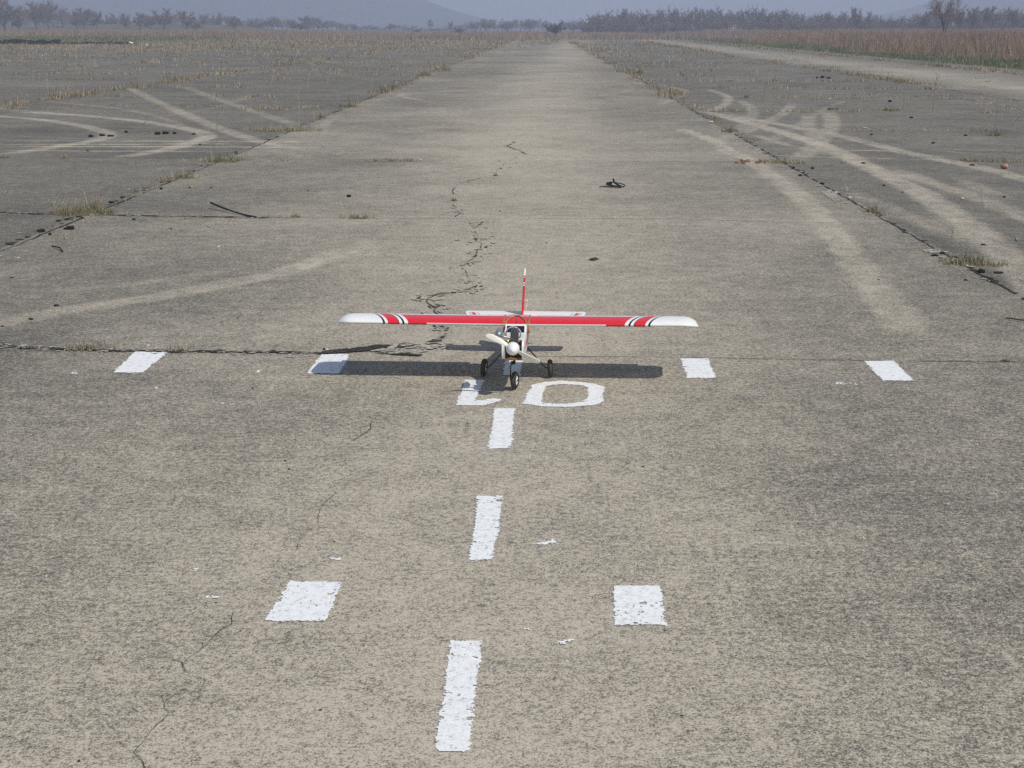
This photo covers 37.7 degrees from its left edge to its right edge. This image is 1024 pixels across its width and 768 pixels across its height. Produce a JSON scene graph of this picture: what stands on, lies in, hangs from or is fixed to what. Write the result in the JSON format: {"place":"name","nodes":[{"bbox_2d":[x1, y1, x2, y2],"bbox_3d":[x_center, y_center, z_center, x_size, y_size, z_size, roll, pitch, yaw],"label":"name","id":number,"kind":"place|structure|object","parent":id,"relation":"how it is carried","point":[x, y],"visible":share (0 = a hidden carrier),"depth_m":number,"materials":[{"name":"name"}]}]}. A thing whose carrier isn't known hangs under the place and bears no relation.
{"place":"outdoors","nodes":[
{"label":"outdoors","id":0,"kind":"place"},
{"bbox_2d":[0,24,281,30],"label":"bank","id":1,"kind":"structure","parent":0,"point":[118,27],"depth_m":362.80,"materials":[{"name":"brown plant"}]},
{"bbox_2d":[0,34,284,42],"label":"green grass","id":2,"kind":"structure","parent":0,"point":[86,38],"depth_m":164.53,"materials":[{"name":"plant"}]},
{"bbox_2d":[0,0,569,28],"bbox_3d":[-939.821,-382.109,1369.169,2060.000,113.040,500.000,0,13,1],"label":"hills","id":3,"kind":"structure","parent":0,"point":[386,13],"depth_m":1145.40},
{"bbox_2d":[0,29,820,40],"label":"tall grass","id":4,"kind":"structure","parent":0,"point":[312,34],"depth_m":200.19,"materials":[{"name":"plant"}]},
{"bbox_2d":[0,38,1023,767],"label":"runway","id":5,"kind":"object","parent":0,"point":[812,548],"visible":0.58,"depth_m":5.94,"materials":[{"name":"concrete"}]},
{"bbox_2d":[48,195,78,212],"bbox_3d":[-3.685,-1.558,12.499,0.407,0.244,0.308,-5,14,-19],"label":"grass tuft","id":6,"kind":"object","parent":5,"relation":"on","point":[54,209],"visible":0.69,"depth_m":12.47,"materials":[{"name":"plant"}]},
{"bbox_2d":[51,198,137,215],"bbox_3d":[-3.466,-1.459,12.292,0.673,0.147,0.553,12,18,41],"label":"grass tuft","id":7,"kind":"object","parent":5,"relation":"on","point":[80,212],"visible":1,"depth_m":12.32,"materials":[{"name":"plant"}]},
{"bbox_2d":[77,182,112,211],"bbox_3d":[-3.525,-1.627,12.505,0.550,0.374,0.408,-9,16,-34],"label":"grass tuft","id":8,"kind":"object","parent":5,"relation":"on","point":[94,207],"visible":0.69,"depth_m":12.50,"materials":[{"name":"plant"}]},
{"bbox_2d":[115,351,166,372],"bbox_3d":[-1.714,-0.104,6.904,0.165,0.001,0.464,0,13,1],"label":"painted bar","id":9,"kind":"object","parent":5,"relation":"on","point":[139,361],"visible":1,"depth_m":6.90,"materials":[{"name":"paint"}]},
{"bbox_2d":[163,172,173,180],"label":"grass tuft","id":10,"kind":"object","parent":5,"relation":"on","point":[169,178],"visible":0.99,"depth_m":14.99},
{"bbox_2d":[172,169,200,178],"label":"grass tuft","id":11,"kind":"object","parent":5,"relation":"on","point":[184,176],"visible":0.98,"depth_m":15.28,"materials":[{"name":"plant"}]},
{"bbox_2d":[208,151,243,162],"bbox_3d":[-3.273,-2.617,17.132,0.461,0.158,0.285,-6,15,-23],"label":"grass tuft","id":12,"kind":"object","parent":5,"relation":"on","point":[221,160],"visible":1,"depth_m":17.11,"materials":[{"name":"plant"}]},
{"bbox_2d":[210,202,256,217],"bbox_3d":[-2.317,-1.443,12.416,0.029,0.058,0.817,-10,17,-36],"label":"rubber hose","id":13,"kind":"object","parent":5,"relation":"on","point":[232,210],"visible":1,"depth_m":12.40,"materials":[{"name":"rubber"}]},
{"bbox_2d":[249,123,288,131],"bbox_3d":[-3.600,-3.800,22.078,0.660,0.169,0.508,0,13,1],"label":"grass tuft","id":14,"kind":"object","parent":5,"relation":"on","point":[264,129],"visible":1,"depth_m":22.10,"materials":[{"name":"plant"}]},
{"bbox_2d":[281,125,303,131],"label":"grass tuft","id":15,"kind":"object","parent":5,"relation":"on","point":[291,129],"visible":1,"depth_m":22.20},
{"bbox_2d":[264,580,341,620],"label":"painted square","id":16,"kind":"structure","parent":5,"relation":"on","point":[289,607],"depth_m":4.01,"materials":[{"name":"paint"}]},
{"bbox_2d":[307,354,348,373],"bbox_3d":[-0.834,-0.093,6.862,0.155,0.001,0.416,0,13,1],"label":"painted bar","id":17,"kind":"object","parent":5,"relation":"on","point":[329,363],"visible":1,"depth_m":6.84,"materials":[{"name":"paint"}]},
{"bbox_2d":[337,98,357,106],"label":"grass tuft","id":18,"kind":"object","parent":5,"relation":"on","point":[349,105],"visible":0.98,"depth_m":28.86,"materials":[{"name":"plant"}]},
{"bbox_2d":[349,215,368,218],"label":"grass tuft","id":19,"kind":"object","parent":5,"relation":"on","point":[356,217],"visible":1,"depth_m":12.05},
{"bbox_2d":[316,343,417,353],"bbox_3d":[-0.692,-0.174,7.182,0.521,0.001,0.130,-5,14,-20],"label":"tar patch","id":20,"kind":"object","parent":5,"relation":"on","point":[372,347],"visible":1,"depth_m":7.17,"materials":[{"name":"asphalt"}]},
{"bbox_2d":[387,348,409,351],"bbox_3d":[-0.542,-0.159,7.123,0.099,0.001,0.119,11,17,39],"label":"broken concrete","id":21,"kind":"object","parent":5,"relation":"on","point":[393,350],"visible":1,"depth_m":7.13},
{"bbox_2d":[378,352,422,355],"bbox_3d":[-0.531,-0.145,7.061,0.236,0.001,0.064,5,14,18],"label":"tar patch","id":22,"kind":"object","parent":5,"relation":"on","point":[401,353],"visible":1,"depth_m":7.05,"materials":[{"name":"asphalt"}]},
{"bbox_2d":[417,65,436,75],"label":"grass tuft","id":23,"kind":"object","parent":5,"relation":"on","point":[422,74],"visible":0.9,"depth_m":47.10,"materials":[{"name":"plant"}]},
{"bbox_2d":[428,338,441,341],"bbox_3d":[-0.380,-0.212,7.345,0.075,0.001,0.120,0,13,1],"label":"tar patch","id":24,"kind":"object","parent":5,"relation":"on","point":[433,340],"visible":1,"depth_m":7.35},
{"bbox_2d":[428,57,451,71],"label":"grass tuft","id":25,"kind":"object","parent":5,"relation":"on","point":[442,68],"visible":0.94,"depth_m":52.02,"materials":[{"name":"plant"}]},
{"bbox_2d":[435,640,481,751],"bbox_3d":[-0.121,0.713,3.475,0.087,0.001,0.596,0,13,1],"label":"painted dash","id":26,"kind":"object","parent":5,"relation":"on","point":[453,733],"visible":1,"depth_m":3.45,"materials":[{"name":"paint"}]},
{"bbox_2d":[417,142,517,330],"bbox_3d":[-0.299,-1.756,13.836,0.596,0.001,12.847,0,13,2],"label":"crack hole","id":27,"kind":"object","parent":5,"relation":"on","point":[431,306],"visible":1,"depth_m":8.68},
{"bbox_2d":[456,380,500,404],"bbox_3d":[-0.133,0.034,6.326,0.190,0.001,0.456,0,13,1],"label":"painted digit","id":28,"kind":"object","parent":5,"relation":"on","point":[469,392],"visible":1,"depth_m":6.27,"materials":[{"name":"paint"}]},
{"bbox_2d":[467,495,503,560],"bbox_3d":[-0.079,0.438,4.631,0.093,0.001,0.624,0,13,1],"label":"painted dash","id":29,"kind":"object","parent":5,"relation":"on","point":[487,517],"visible":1,"depth_m":4.61,"materials":[{"name":"paint"}]},
{"bbox_2d":[487,408,514,448],"bbox_3d":[-0.039,0.167,5.767,0.099,0.001,0.608,0,13,1],"label":"painted dash","id":30,"kind":"object","parent":5,"relation":"on","point":[500,435],"visible":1,"depth_m":5.75,"materials":[{"name":"paint"}]},
{"bbox_2d":[5,122,997,767],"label":"crack","id":31,"kind":"object","parent":5,"relation":"on","point":[307,524],"visible":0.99,"depth_m":4.54,"materials":[{"name":"concrete"}]},
{"bbox_2d":[0,34,1023,113],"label":"dry weeds","id":32,"kind":"object","parent":5,"relation":"on","point":[302,43],"visible":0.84,"depth_m":87.25,"materials":[{"name":"plant"}]},
{"bbox_2d":[0,49,1023,361],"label":"slab joint","id":33,"kind":"object","parent":5,"relation":"on","point":[414,159],"visible":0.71,"depth_m":11.73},
{"bbox_2d":[0,99,1023,356],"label":"concrete chips","id":34,"kind":"object","parent":5,"relation":"on","point":[440,311],"visible":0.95,"depth_m":7.30,"materials":[{"name":"concrete"}]},
{"bbox_2d":[501,360,522,375],"bbox_3d":[0.004,-0.080,6.806,0.095,0.001,0.376,0,13,1],"label":"painted bar","id":35,"kind":"object","parent":5,"relation":"on","point":[517,366],"visible":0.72,"depth_m":6.78,"materials":[{"name":"paint"}]},
{"bbox_2d":[7,47,1023,352],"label":"joint grass","id":36,"kind":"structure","parent":5,"relation":"on","point":[957,261],"depth_m":22.27,"materials":[{"name":"plant"}]},
{"bbox_2d":[337,268,697,388],"bbox_3d":[0.028,-0.247,6.669,1.570,0.387,1.062,1,13,3],"label":"model airplane","id":37,"kind":"object","parent":5,"relation":"on","point":[515,325],"visible":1,"depth_m":6.47,"materials":[{"name":"plastic"}]},
{"bbox_2d":[533,539,559,544],"bbox_3d":[0.100,0.472,4.485,0.088,0.001,0.060,0,13,1],"label":"paint spot","id":38,"kind":"object","parent":5,"relation":"on","point":[548,541],"visible":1,"depth_m":4.48,"materials":[{"name":"paint"}]},
{"bbox_2d":[522,380,604,406],"bbox_3d":[0.220,0.039,6.305,0.355,0.001,0.472,0,13,1],"label":"painted digit","id":39,"kind":"object","parent":5,"relation":"on","point":[536,391],"visible":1,"depth_m":6.28,"materials":[{"name":"paint"}]},
{"bbox_2d":[555,639,574,644],"bbox_3d":[0.130,0.646,3.756,0.063,0.001,0.030,-4,14,-16],"label":"paint spot","id":40,"kind":"object","parent":5,"relation":"on","point":[563,642],"visible":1,"depth_m":3.76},
{"bbox_2d":[599,178,624,187],"bbox_3d":[0.982,-1.934,14.429,0.219,0.078,0.244,5,14,21],"label":"wire tangle","id":41,"kind":"object","parent":5,"relation":"on","point":[614,182],"visible":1,"depth_m":14.44,"materials":[{"name":"black metal"}]},
{"bbox_2d":[626,65,646,73],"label":"grass tuft","id":42,"kind":"object","parent":5,"relation":"on","point":[637,71],"visible":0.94,"depth_m":49.13,"materials":[{"name":"plant"}]},
{"bbox_2d":[612,585,666,625],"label":"painted square","id":43,"kind":"structure","parent":5,"relation":"on","point":[627,598],"depth_m":3.99,"materials":[{"name":"paint"}]},
{"bbox_2d":[651,82,686,94],"bbox_3d":[3.575,-6.728,33.920,0.912,0.384,0.629,0,13,1],"label":"grass tuft","id":44,"kind":"object","parent":5,"relation":"on","point":[677,93],"visible":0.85,"depth_m":33.95,"materials":[{"name":"plant"}]},
{"bbox_2d":[681,358,715,377],"bbox_3d":[0.842,-0.073,6.776,0.145,0.001,0.416,0,13,1],"label":"painted bar","id":45,"kind":"object","parent":5,"relation":"on","point":[698,367],"visible":1,"depth_m":6.76,"materials":[{"name":"paint"}]},
{"bbox_2d":[721,125,738,132],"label":"grass tuft","id":46,"kind":"object","parent":5,"relation":"on","point":[733,130],"visible":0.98,"depth_m":22.01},
{"bbox_2d":[734,159,752,163],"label":"orange crumbs","id":47,"kind":"object","parent":5,"relation":"on","point":[743,161],"visible":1,"depth_m":17.12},
{"bbox_2d":[758,155,799,163],"bbox_3d":[3.047,-2.569,17.004,0.509,0.125,0.258,0,13,1],"label":"grass tuft","id":48,"kind":"object","parent":5,"relation":"on","point":[773,161],"visible":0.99,"depth_m":16.98,"materials":[{"name":"plant"}]},
{"bbox_2d":[822,190,842,201],"bbox_3d":[2.918,-1.719,13.678,0.143,0.001,1.028,1,13,3],"label":"broken concrete","id":49,"kind":"object","parent":5,"relation":"on","point":[830,195],"visible":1,"depth_m":13.68,"materials":[{"name":"concrete"}]},
{"bbox_2d":[826,104,838,109],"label":"grass tuft","id":50,"kind":"object","parent":5,"relation":"on","point":[832,108],"visible":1,"depth_m":27.85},
{"bbox_2d":[864,199,880,212],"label":"grass tuft","id":51,"kind":"object","parent":5,"relation":"on","point":[871,209],"visible":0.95,"depth_m":12.48,"materials":[{"name":"plant"}]},
{"bbox_2d":[875,104,898,110],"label":"grass tuft","id":52,"kind":"object","parent":5,"relation":"on","point":[885,108],"visible":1,"depth_m":27.50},
{"bbox_2d":[865,361,912,380],"bbox_3d":[1.686,-0.063,6.734,0.150,0.001,0.424,0,13,1],"label":"painted bar","id":53,"kind":"object","parent":5,"relation":"on","point":[887,370],"visible":1,"depth_m":6.72,"materials":[{"name":"paint"}]},
{"bbox_2d":[923,248,945,252],"bbox_3d":[2.912,-0.915,10.303,0.175,0.001,0.216,0,13,1],"label":"broken concrete","id":54,"kind":"object","parent":5,"relation":"on","point":[935,251],"visible":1,"depth_m":10.31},
{"bbox_2d":[934,249,992,266],"bbox_3d":[2.952,-0.845,9.755,0.366,0.126,0.335,0,13,1],"label":"grass tuft","id":55,"kind":"object","parent":5,"relation":"on","point":[969,261],"visible":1,"depth_m":9.74,"materials":[{"name":"plant"}]},
{"bbox_2d":[982,259,1000,266],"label":"grass tuft","id":56,"kind":"object","parent":5,"relation":"on","point":[994,264],"visible":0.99,"depth_m":9.67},
{"bbox_2d":[986,124,1005,135],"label":"grass tuft","id":57,"kind":"object","parent":5,"relation":"on","point":[997,134],"visible":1,"depth_m":21.20,"materials":[{"name":"plant"}]},
{"bbox_2d":[1006,317,1023,320],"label":"twig","id":58,"kind":"object","parent":5,"relation":"on","point":[1014,318],"visible":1,"depth_m":7.87,"materials":[{"name":"brown plant"}]},
{"bbox_2d":[2,28,1023,69],"bbox_3d":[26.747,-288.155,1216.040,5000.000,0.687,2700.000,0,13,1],"label":"ground","id":59,"kind":"structure","parent":0,"point":[541,30],"depth_m":149.54,"materials":[{"name":"soil"}]},
{"bbox_2d":[0,0,30,29],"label":"bare tree","id":60,"kind":"object","parent":59,"relation":"on","point":[8,14],"visible":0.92,"depth_m":321.19,"materials":[{"name":"grey plant"}]},
{"bbox_2d":[9,13,26,29],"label":"bare tree","id":61,"kind":"object","parent":59,"relation":"on","point":[18,21],"visible":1,"depth_m":293.35,"materials":[{"name":"grey plant"}]},
{"bbox_2d":[24,2,48,29],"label":"bare tree","id":62,"kind":"object","parent":59,"relation":"on","point":[41,12],"visible":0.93,"depth_m":331.67,"materials":[{"name":"grey plant"}]},
{"bbox_2d":[36,0,58,28],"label":"bare tree","id":63,"kind":"object","parent":59,"relation":"on","point":[50,13],"visible":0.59,"depth_m":351.35,"materials":[{"name":"grey plant"}]},
{"bbox_2d":[54,5,68,27],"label":"bare tree","id":64,"kind":"object","parent":59,"relation":"on","point":[60,18],"visible":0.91,"depth_m":361.60,"materials":[{"name":"grey plant"}]},
{"bbox_2d":[0,39,130,44],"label":"earth edge","id":65,"kind":"object","parent":59,"relation":"on","point":[32,42],"visible":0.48,"depth_m":129.83,"materials":[{"name":"soil"}]},
{"bbox_2d":[67,10,85,27],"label":"bare tree","id":66,"kind":"object","parent":59,"relation":"on","point":[75,20],"visible":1,"depth_m":332.08,"materials":[{"name":"grey plant"}]},
{"bbox_2d":[75,7,97,28],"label":"bare tree","id":67,"kind":"object","parent":59,"relation":"on","point":[86,15],"visible":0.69,"depth_m":341.19,"materials":[{"name":"grey plant"}]},
{"bbox_2d":[88,11,103,28],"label":"bare tree","id":68,"kind":"object","parent":59,"relation":"on","point":[99,17],"visible":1,"depth_m":332.27,"materials":[{"name":"grey plant"}]},
{"bbox_2d":[103,13,118,24],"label":"bare tree","id":69,"kind":"object","parent":59,"relation":"on","point":[114,20],"visible":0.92,"depth_m":390.33,"materials":[{"name":"grey plant"}]},
{"bbox_2d":[118,12,131,28],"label":"bare tree","id":70,"kind":"object","parent":59,"relation":"on","point":[122,19],"visible":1,"depth_m":332.10,"materials":[{"name":"grey plant"}]},
{"bbox_2d":[133,11,148,28],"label":"bare tree","id":71,"kind":"object","parent":59,"relation":"on","point":[140,19],"visible":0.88,"depth_m":341.63,"materials":[{"name":"grey plant"}]},
{"bbox_2d":[141,15,158,28],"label":"bare tree","id":72,"kind":"object","parent":59,"relation":"on","point":[150,21],"visible":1,"depth_m":327.06,"materials":[{"name":"grey plant"}]},
{"bbox_2d":[152,8,178,28],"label":"bare tree","id":73,"kind":"object","parent":59,"relation":"on","point":[166,17],"visible":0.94,"depth_m":335.99,"materials":[{"name":"grey plant"}]},
{"bbox_2d":[175,9,196,27],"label":"bare tree","id":74,"kind":"object","parent":59,"relation":"on","point":[182,16],"visible":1,"depth_m":331.32,"materials":[{"name":"grey plant"}]},
{"bbox_2d":[190,21,201,29],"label":"bare tree","id":75,"kind":"object","parent":59,"relation":"on","point":[196,25],"visible":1,"depth_m":322.18,"materials":[{"name":"grey plant"}]},
{"bbox_2d":[197,13,210,23],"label":"bare tree","id":76,"kind":"object","parent":59,"relation":"on","point":[203,20],"visible":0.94,"depth_m":390.05,"materials":[{"name":"grey plant"}]},
{"bbox_2d":[209,13,226,24],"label":"bare tree","id":77,"kind":"object","parent":59,"relation":"on","point":[218,20],"visible":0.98,"depth_m":399.65,"materials":[{"name":"grey plant"}]},
{"bbox_2d":[223,15,231,24],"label":"bare tree","id":78,"kind":"object","parent":59,"relation":"on","point":[227,20],"visible":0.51,"depth_m":409.33,"materials":[{"name":"grey plant"}]},
{"bbox_2d":[227,15,244,28],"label":"bare tree","id":79,"kind":"object","parent":59,"relation":"on","point":[233,21],"visible":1,"depth_m":341.62,"materials":[{"name":"grey plant"}]},
{"bbox_2d":[243,21,266,27],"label":"bare bush","id":80,"kind":"object","parent":59,"relation":"on","point":[255,25],"visible":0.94,"depth_m":370.62,"materials":[{"name":"grey plant"}]},
{"bbox_2d":[261,18,281,28],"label":"bare tree","id":81,"kind":"object","parent":59,"relation":"on","point":[271,23],"visible":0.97,"depth_m":409.34,"materials":[{"name":"grey plant"}]},
{"bbox_2d":[287,19,299,28],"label":"bare tree","id":82,"kind":"object","parent":59,"relation":"on","point":[293,24],"visible":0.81,"depth_m":370.06,"materials":[{"name":"grey plant"}]},
{"bbox_2d":[296,23,305,29],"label":"bare tree","id":83,"kind":"object","parent":59,"relation":"on","point":[301,26],"visible":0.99,"depth_m":321.87,"materials":[{"name":"grey plant"}]},
{"bbox_2d":[297,15,315,27],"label":"bare tree","id":84,"kind":"object","parent":59,"relation":"on","point":[305,22],"visible":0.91,"depth_m":379.65,"materials":[{"name":"grey plant"}]},
{"bbox_2d":[314,17,322,27],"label":"bare tree","id":85,"kind":"object","parent":59,"relation":"on","point":[318,22],"visible":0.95,"depth_m":419.07,"materials":[{"name":"grey plant"}]},
{"bbox_2d":[387,24,394,30],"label":"bare tree","id":86,"kind":"object","parent":59,"relation":"on","point":[390,26],"visible":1,"depth_m":438.31,"materials":[{"name":"grey plant"}]},
{"bbox_2d":[453,26,462,32],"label":"bare bush","id":87,"kind":"object","parent":59,"relation":"on","point":[459,30],"visible":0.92,"depth_m":292.11,"materials":[{"name":"grey plant"}]},
{"bbox_2d":[468,23,477,30],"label":"bare tree","id":88,"kind":"object","parent":59,"relation":"on","point":[471,26],"visible":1,"depth_m":437.72,"materials":[{"name":"grey plant"}]},
{"bbox_2d":[477,18,496,30],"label":"bare tree","id":89,"kind":"object","parent":59,"relation":"on","point":[484,24],"visible":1,"depth_m":417.98,"materials":[{"name":"grey plant"}]},
{"bbox_2d":[498,21,516,29],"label":"bare tree","id":90,"kind":"object","parent":59,"relation":"on","point":[509,24],"visible":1,"depth_m":428.01,"materials":[{"name":"grey plant"}]},
{"bbox_2d":[0,5,1023,34],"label":"woods","id":91,"kind":"object","parent":59,"relation":"on","point":[619,23],"visible":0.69,"depth_m":311.48,"materials":[{"name":"grey plant"}]},
{"bbox_2d":[518,19,538,30],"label":"bare tree","id":92,"kind":"object","parent":59,"relation":"on","point":[532,23],"visible":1,"depth_m":426.88,"materials":[{"name":"grey plant"}]},
{"bbox_2d":[541,22,568,37],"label":"bare bush","id":93,"kind":"object","parent":59,"relation":"on","point":[554,29],"visible":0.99,"depth_m":208.80,"materials":[{"name":"grey plant"}]},
{"bbox_2d":[562,22,578,31],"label":"bare bush","id":94,"kind":"object","parent":59,"relation":"on","point":[572,27],"visible":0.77,"depth_m":388.81,"materials":[{"name":"grey plant"}]},
{"bbox_2d":[825,11,832,24],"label":"bare tree","id":95,"kind":"object","parent":59,"relation":"on","point":[829,15],"visible":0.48,"depth_m":309.38,"materials":[{"name":"grey plant"}]},
{"bbox_2d":[849,6,862,27],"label":"bare tree","id":96,"kind":"object","parent":59,"relation":"on","point":[855,20],"visible":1,"depth_m":289.77,"materials":[{"name":"grey plant"}]},
{"bbox_2d":[864,11,873,28],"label":"bare tree","id":97,"kind":"object","parent":59,"relation":"on","point":[869,17],"visible":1,"depth_m":290.07,"materials":[{"name":"grey plant"}]},
{"bbox_2d":[919,10,933,28],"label":"bare tree","id":98,"kind":"object","parent":59,"relation":"on","point":[924,22],"visible":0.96,"depth_m":280.15,"materials":[{"name":"grey plant"}]},
{"bbox_2d":[924,0,968,33],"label":"bare tree","id":99,"kind":"object","parent":59,"relation":"on","point":[947,13],"visible":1,"depth_m":168.78,"materials":[{"name":"grey plant"}]},
{"bbox_2d":[954,9,964,29],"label":"bare tree","id":100,"kind":"object","parent":59,"relation":"on","point":[960,20],"visible":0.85,"depth_m":250.83,"materials":[{"name":"grey plant"}]},
{"bbox_2d":[965,6,983,29],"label":"bare tree","id":101,"kind":"object","parent":59,"relation":"on","point":[976,19],"visible":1,"depth_m":279.70,"materials":[{"name":"grey plant"}]},
{"bbox_2d":[977,6,1000,28],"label":"bare tree","id":102,"kind":"object","parent":59,"relation":"on","point":[988,15],"visible":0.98,"depth_m":289.17,"materials":[{"name":"grey plant"}]},
{"bbox_2d":[1005,7,1021,29],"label":"bare tree","id":103,"kind":"object","parent":59,"relation":"on","point":[1013,18],"visible":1,"depth_m":279.52,"materials":[{"name":"grey plant"}]},
{"bbox_2d":[427,0,930,27],"label":"sky","id":104,"kind":"structure","parent":0,"point":[552,11],"materials":[{"name":"blue"}]},
{"bbox_2d":[648,26,1023,64],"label":"tall grass","id":105,"kind":"structure","parent":0,"point":[1001,40],"depth_m":127.68,"materials":[{"name":"plant"}]},
{"bbox_2d":[685,37,1023,68],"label":"green grass","id":106,"kind":"structure","parent":0,"point":[960,60],"depth_m":82.28,"materials":[{"name":"plant"}]},
{"bbox_2d":[841,0,1023,27],"bbox_3d":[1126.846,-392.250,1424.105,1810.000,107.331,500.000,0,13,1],"label":"hills","id":107,"kind":"structure","parent":0,"point":[907,13],"depth_m":1348.86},
{"bbox_2d":[1000,164,1007,168],"bbox_3d":[5.337,-2.361,16.277,0.060,0.056,0.056,-1,13,-5],"label":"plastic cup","id":108,"kind":"object","parent":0,"point":[1004,166],"visible":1,"depth_m":16.26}
]}

